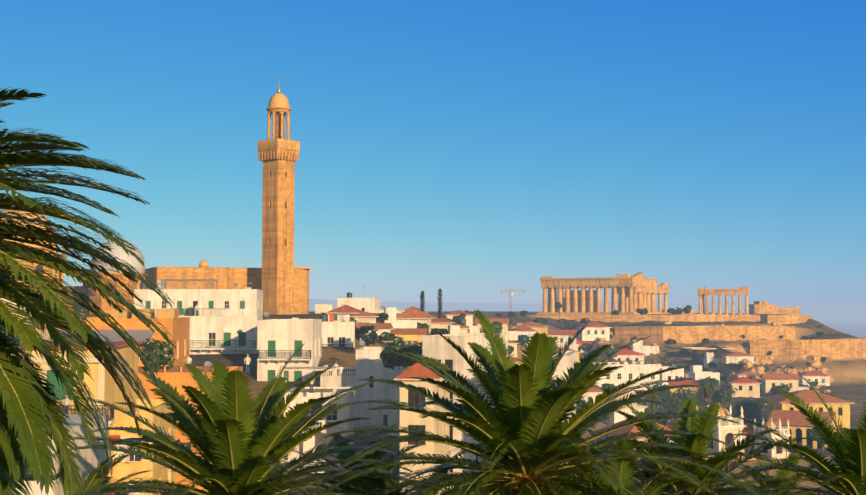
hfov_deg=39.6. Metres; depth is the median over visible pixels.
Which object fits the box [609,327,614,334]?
house
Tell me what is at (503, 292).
tower crane
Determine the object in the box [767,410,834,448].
villa arcade wing
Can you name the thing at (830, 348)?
fort wall
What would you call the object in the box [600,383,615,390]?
valley tree
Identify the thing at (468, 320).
house
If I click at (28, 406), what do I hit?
palm
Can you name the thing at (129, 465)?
yellow house wing
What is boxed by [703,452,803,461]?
churchyard wall
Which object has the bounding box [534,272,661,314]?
greek temple
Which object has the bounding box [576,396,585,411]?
valley tree
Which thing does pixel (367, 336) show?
tree
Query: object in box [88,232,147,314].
grey dome pavilion
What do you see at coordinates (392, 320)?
house
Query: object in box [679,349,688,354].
shrub
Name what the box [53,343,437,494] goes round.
palm
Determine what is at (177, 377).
orange lower wing
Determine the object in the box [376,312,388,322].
tree
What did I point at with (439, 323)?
house
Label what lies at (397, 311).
white block
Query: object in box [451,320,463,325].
tree
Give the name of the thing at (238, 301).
white house top
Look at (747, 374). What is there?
slope house
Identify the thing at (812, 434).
valley tree
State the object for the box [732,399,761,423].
valley tree
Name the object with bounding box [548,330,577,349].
house
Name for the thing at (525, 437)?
palm
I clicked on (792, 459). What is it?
palm
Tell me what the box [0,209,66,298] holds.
sand church dome
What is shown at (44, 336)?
cream house
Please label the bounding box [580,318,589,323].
shrub
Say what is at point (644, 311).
skyline tree
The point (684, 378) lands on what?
valley tree
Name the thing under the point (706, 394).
valley palm
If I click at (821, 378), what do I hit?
house
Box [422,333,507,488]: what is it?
white wall house
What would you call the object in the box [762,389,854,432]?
yellow villa
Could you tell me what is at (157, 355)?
terrace bush
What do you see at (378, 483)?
palm
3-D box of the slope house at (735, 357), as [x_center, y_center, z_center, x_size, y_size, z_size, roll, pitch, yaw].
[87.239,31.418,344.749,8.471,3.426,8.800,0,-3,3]
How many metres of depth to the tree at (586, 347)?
357.68 m
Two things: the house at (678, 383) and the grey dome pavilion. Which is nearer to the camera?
the grey dome pavilion
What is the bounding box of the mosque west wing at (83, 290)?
[63,267,152,313]
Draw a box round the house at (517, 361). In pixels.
[509,357,522,364]
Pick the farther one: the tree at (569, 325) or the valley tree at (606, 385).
the tree at (569, 325)
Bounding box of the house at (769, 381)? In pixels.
[759,374,808,392]
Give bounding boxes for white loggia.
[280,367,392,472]
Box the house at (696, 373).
[689,365,719,383]
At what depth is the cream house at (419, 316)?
179.42 m
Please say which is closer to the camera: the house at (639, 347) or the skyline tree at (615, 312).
the house at (639, 347)
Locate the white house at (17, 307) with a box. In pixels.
[0,293,39,324]
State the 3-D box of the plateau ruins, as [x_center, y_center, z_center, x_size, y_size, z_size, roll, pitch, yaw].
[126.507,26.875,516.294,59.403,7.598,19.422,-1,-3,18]
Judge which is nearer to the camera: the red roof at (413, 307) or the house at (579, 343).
the red roof at (413, 307)
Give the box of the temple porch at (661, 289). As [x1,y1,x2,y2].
[617,283,670,313]
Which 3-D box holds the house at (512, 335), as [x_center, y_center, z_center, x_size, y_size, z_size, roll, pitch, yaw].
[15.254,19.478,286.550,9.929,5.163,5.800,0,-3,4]
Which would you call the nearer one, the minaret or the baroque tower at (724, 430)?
the baroque tower at (724, 430)
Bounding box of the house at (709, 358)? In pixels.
[703,352,720,367]
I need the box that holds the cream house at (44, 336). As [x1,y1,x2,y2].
[6,325,55,416]
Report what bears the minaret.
on the ground
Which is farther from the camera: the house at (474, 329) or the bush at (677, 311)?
the bush at (677, 311)
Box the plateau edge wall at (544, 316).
[526,315,548,317]
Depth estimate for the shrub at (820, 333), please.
401.84 m
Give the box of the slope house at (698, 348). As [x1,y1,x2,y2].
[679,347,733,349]
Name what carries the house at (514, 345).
on the ground
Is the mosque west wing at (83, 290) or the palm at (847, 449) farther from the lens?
the mosque west wing at (83, 290)
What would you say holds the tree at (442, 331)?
on the ground
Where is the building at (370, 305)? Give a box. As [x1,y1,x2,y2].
[337,298,379,312]
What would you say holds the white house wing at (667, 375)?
on the ground
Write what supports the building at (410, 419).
on the ground
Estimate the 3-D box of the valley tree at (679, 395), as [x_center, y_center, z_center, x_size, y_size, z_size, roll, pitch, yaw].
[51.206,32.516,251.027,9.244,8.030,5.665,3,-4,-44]
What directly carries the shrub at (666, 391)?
on the ground
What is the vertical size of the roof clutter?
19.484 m
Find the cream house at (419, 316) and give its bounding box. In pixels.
[396,308,435,333]
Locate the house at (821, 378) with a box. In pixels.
[798,371,830,385]
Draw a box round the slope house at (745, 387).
[727,377,761,397]
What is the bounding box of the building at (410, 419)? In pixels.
[394,357,448,494]
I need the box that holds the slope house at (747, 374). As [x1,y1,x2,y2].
[734,370,755,379]
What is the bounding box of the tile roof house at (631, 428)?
[593,416,672,454]
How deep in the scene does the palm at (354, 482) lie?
52.65 m
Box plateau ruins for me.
[662,301,799,314]
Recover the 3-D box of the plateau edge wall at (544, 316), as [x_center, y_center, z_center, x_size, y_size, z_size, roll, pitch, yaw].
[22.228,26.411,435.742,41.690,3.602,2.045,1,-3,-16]
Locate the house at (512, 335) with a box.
[476,318,517,339]
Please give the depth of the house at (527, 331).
323.63 m
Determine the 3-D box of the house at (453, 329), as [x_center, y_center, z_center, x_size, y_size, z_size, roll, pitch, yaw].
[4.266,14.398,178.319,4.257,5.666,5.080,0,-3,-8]
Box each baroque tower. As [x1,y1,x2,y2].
[696,404,744,453]
[753,418,790,459]
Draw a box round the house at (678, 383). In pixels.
[668,380,698,399]
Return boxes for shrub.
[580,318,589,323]
[613,344,620,348]
[659,384,669,392]
[666,339,676,344]
[670,360,679,364]
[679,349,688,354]
[701,338,709,343]
[708,362,716,367]
[816,332,825,335]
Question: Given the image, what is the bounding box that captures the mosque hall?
[145,259,313,313]
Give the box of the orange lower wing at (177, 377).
[138,366,242,491]
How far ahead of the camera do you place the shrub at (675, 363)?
369.92 m
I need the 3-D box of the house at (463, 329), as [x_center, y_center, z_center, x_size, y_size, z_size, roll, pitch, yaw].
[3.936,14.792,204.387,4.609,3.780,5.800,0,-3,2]
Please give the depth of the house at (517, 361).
190.74 m
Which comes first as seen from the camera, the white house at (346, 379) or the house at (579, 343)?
the white house at (346, 379)
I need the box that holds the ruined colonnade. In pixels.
[697,287,748,313]
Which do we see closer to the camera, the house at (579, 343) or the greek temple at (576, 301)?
the house at (579, 343)
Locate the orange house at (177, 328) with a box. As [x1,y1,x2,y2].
[36,309,189,366]
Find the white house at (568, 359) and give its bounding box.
[548,351,576,467]
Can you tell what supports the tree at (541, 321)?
on the ground
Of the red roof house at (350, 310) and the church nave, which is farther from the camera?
the red roof house at (350, 310)
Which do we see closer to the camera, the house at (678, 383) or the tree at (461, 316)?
the tree at (461, 316)
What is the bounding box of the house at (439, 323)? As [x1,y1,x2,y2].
[431,318,454,330]
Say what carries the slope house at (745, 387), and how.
on the ground
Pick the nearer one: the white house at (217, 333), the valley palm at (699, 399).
the white house at (217, 333)
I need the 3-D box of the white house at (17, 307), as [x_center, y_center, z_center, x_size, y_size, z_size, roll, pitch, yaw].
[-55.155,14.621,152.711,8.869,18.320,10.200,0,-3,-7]
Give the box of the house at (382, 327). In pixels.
[355,323,393,342]
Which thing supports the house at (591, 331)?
on the ground
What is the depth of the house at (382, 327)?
161.21 m
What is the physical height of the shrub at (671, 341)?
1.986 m
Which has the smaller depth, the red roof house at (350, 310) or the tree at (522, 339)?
the red roof house at (350, 310)
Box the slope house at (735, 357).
[720,351,755,363]
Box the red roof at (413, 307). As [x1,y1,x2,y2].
[404,306,427,312]
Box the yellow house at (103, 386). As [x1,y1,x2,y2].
[11,341,142,494]
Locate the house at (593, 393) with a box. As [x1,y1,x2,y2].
[582,388,608,403]
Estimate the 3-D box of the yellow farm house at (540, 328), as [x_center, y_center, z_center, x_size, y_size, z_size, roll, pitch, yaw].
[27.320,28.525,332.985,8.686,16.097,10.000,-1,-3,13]
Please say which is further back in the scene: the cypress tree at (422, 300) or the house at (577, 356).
the house at (577, 356)
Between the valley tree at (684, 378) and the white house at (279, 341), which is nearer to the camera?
the white house at (279, 341)
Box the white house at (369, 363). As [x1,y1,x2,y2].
[355,347,404,436]
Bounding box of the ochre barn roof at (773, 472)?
[712,456,829,493]
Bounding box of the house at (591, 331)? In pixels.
[578,323,610,340]
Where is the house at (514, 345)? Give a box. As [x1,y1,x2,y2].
[508,340,518,357]
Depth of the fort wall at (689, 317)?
435.38 m
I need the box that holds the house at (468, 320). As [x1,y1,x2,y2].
[443,310,473,326]
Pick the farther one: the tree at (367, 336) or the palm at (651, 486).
the tree at (367, 336)
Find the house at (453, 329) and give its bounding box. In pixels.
[448,325,459,333]
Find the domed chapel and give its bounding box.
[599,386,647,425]
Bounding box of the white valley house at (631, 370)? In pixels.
[592,360,661,389]
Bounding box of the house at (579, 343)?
[576,339,593,353]
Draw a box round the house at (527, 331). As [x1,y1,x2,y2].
[508,327,538,335]
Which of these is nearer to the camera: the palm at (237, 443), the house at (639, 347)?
the palm at (237, 443)
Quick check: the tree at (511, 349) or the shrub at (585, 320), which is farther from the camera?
the shrub at (585, 320)
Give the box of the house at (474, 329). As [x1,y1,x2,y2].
[470,326,479,332]
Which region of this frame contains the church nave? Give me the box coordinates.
[664,419,753,452]
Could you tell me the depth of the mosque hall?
198.57 m
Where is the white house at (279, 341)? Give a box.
[257,319,321,381]
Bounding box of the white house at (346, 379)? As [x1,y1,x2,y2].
[320,363,355,420]
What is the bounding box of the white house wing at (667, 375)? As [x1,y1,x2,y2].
[661,366,683,385]
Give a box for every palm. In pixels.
[0,87,176,494]
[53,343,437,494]
[58,452,161,494]
[292,424,444,494]
[316,309,758,494]
[350,463,464,494]
[541,433,733,494]
[580,391,842,494]
[639,382,669,416]
[657,353,674,366]
[675,392,713,418]
[692,376,717,400]
[707,372,865,494]
[718,441,830,494]
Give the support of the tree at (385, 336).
on the ground
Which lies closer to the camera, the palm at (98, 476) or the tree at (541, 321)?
the palm at (98, 476)
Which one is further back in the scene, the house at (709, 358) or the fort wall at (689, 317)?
the fort wall at (689, 317)
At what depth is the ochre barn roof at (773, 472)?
138.28 m
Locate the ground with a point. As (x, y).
(848, 376)
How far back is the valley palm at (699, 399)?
224.59 m
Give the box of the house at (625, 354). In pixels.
[613,349,644,361]
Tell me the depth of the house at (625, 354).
340.31 m
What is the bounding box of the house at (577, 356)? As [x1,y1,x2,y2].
[557,348,580,361]
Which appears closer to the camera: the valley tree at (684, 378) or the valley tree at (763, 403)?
the valley tree at (763, 403)
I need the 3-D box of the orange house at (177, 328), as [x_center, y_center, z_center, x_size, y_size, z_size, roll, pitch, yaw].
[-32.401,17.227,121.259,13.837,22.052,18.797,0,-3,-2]
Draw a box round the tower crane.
[501,288,525,310]
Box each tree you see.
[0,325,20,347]
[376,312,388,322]
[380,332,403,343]
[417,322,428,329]
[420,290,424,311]
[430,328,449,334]
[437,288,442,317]
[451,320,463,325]
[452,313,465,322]
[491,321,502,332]
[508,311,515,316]
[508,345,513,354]
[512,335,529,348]
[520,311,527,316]
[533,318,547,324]
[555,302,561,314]
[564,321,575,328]
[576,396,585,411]
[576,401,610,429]
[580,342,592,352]
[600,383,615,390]
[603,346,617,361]
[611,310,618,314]
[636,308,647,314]
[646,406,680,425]
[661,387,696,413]
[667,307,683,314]
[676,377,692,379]
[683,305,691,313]
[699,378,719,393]
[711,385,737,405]
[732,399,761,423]
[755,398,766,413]
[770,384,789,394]
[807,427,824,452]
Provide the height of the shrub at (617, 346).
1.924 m
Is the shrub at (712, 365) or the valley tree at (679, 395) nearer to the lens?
the valley tree at (679, 395)
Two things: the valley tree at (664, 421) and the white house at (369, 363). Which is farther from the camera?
the valley tree at (664, 421)
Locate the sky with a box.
[0,0,865,303]
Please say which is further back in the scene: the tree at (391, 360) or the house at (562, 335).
the house at (562, 335)
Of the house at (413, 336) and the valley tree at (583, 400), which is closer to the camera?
the house at (413, 336)
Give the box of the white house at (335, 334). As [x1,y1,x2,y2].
[322,321,354,348]
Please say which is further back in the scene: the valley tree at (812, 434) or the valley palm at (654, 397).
the valley palm at (654, 397)
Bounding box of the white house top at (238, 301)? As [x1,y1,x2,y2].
[134,279,262,315]
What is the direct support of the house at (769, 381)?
on the ground
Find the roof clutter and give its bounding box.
[76,276,676,372]
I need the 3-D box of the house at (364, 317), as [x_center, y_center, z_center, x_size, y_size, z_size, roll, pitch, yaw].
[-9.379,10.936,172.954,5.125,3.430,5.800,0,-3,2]
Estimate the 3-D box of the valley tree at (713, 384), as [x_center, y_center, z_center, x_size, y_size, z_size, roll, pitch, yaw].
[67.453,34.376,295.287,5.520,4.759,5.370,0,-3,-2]
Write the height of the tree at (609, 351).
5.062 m
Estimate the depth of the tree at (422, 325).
173.00 m
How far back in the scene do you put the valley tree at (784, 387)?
292.28 m
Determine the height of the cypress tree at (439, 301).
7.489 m
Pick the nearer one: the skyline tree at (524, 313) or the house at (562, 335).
the house at (562, 335)
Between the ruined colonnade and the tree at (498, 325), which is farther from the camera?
the ruined colonnade
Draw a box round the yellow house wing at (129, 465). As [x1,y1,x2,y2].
[109,399,175,494]
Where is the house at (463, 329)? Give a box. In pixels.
[453,323,469,332]
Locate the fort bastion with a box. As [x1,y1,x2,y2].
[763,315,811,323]
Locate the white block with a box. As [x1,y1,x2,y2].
[375,310,404,313]
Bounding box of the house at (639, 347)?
[631,340,658,355]
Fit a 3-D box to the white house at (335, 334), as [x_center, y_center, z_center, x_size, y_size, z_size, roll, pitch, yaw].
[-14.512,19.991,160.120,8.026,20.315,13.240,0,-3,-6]
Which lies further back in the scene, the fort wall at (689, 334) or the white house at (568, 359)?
the fort wall at (689, 334)
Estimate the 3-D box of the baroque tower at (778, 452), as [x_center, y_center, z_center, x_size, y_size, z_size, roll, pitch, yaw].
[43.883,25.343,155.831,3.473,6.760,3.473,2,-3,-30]
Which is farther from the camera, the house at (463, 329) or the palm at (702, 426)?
the house at (463, 329)
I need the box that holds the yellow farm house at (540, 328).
[514,321,549,336]
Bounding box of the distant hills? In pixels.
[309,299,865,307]
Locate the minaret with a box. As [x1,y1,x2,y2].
[257,77,299,314]
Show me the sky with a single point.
(473, 151)
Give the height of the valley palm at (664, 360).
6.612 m
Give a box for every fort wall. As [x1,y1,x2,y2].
[549,314,759,322]
[615,326,794,343]
[750,338,865,359]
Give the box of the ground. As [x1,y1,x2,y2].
[87,308,865,494]
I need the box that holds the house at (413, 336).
[392,328,428,348]
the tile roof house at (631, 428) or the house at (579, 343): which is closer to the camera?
the tile roof house at (631, 428)
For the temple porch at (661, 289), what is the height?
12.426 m
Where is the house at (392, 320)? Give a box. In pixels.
[384,307,416,329]
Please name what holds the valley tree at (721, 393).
on the ground
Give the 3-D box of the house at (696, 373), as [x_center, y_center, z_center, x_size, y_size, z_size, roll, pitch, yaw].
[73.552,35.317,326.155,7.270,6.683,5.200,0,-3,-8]
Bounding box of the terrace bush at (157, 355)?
[140,338,175,371]
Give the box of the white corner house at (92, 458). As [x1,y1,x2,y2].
[4,414,108,494]
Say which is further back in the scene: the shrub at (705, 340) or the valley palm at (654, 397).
the shrub at (705, 340)
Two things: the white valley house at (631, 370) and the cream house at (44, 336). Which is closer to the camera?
the cream house at (44, 336)
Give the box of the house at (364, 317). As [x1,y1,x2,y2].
[350,312,378,322]
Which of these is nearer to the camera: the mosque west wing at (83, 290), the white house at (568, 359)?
the white house at (568, 359)
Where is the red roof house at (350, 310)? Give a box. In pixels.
[326,305,363,313]
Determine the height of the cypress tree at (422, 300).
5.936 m
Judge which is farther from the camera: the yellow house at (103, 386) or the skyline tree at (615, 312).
the skyline tree at (615, 312)
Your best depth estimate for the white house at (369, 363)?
125.79 m
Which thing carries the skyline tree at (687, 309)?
on the ground
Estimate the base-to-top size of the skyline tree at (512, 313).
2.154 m
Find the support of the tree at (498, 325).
on the ground
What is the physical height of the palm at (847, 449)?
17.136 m
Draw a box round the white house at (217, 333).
[169,308,262,354]

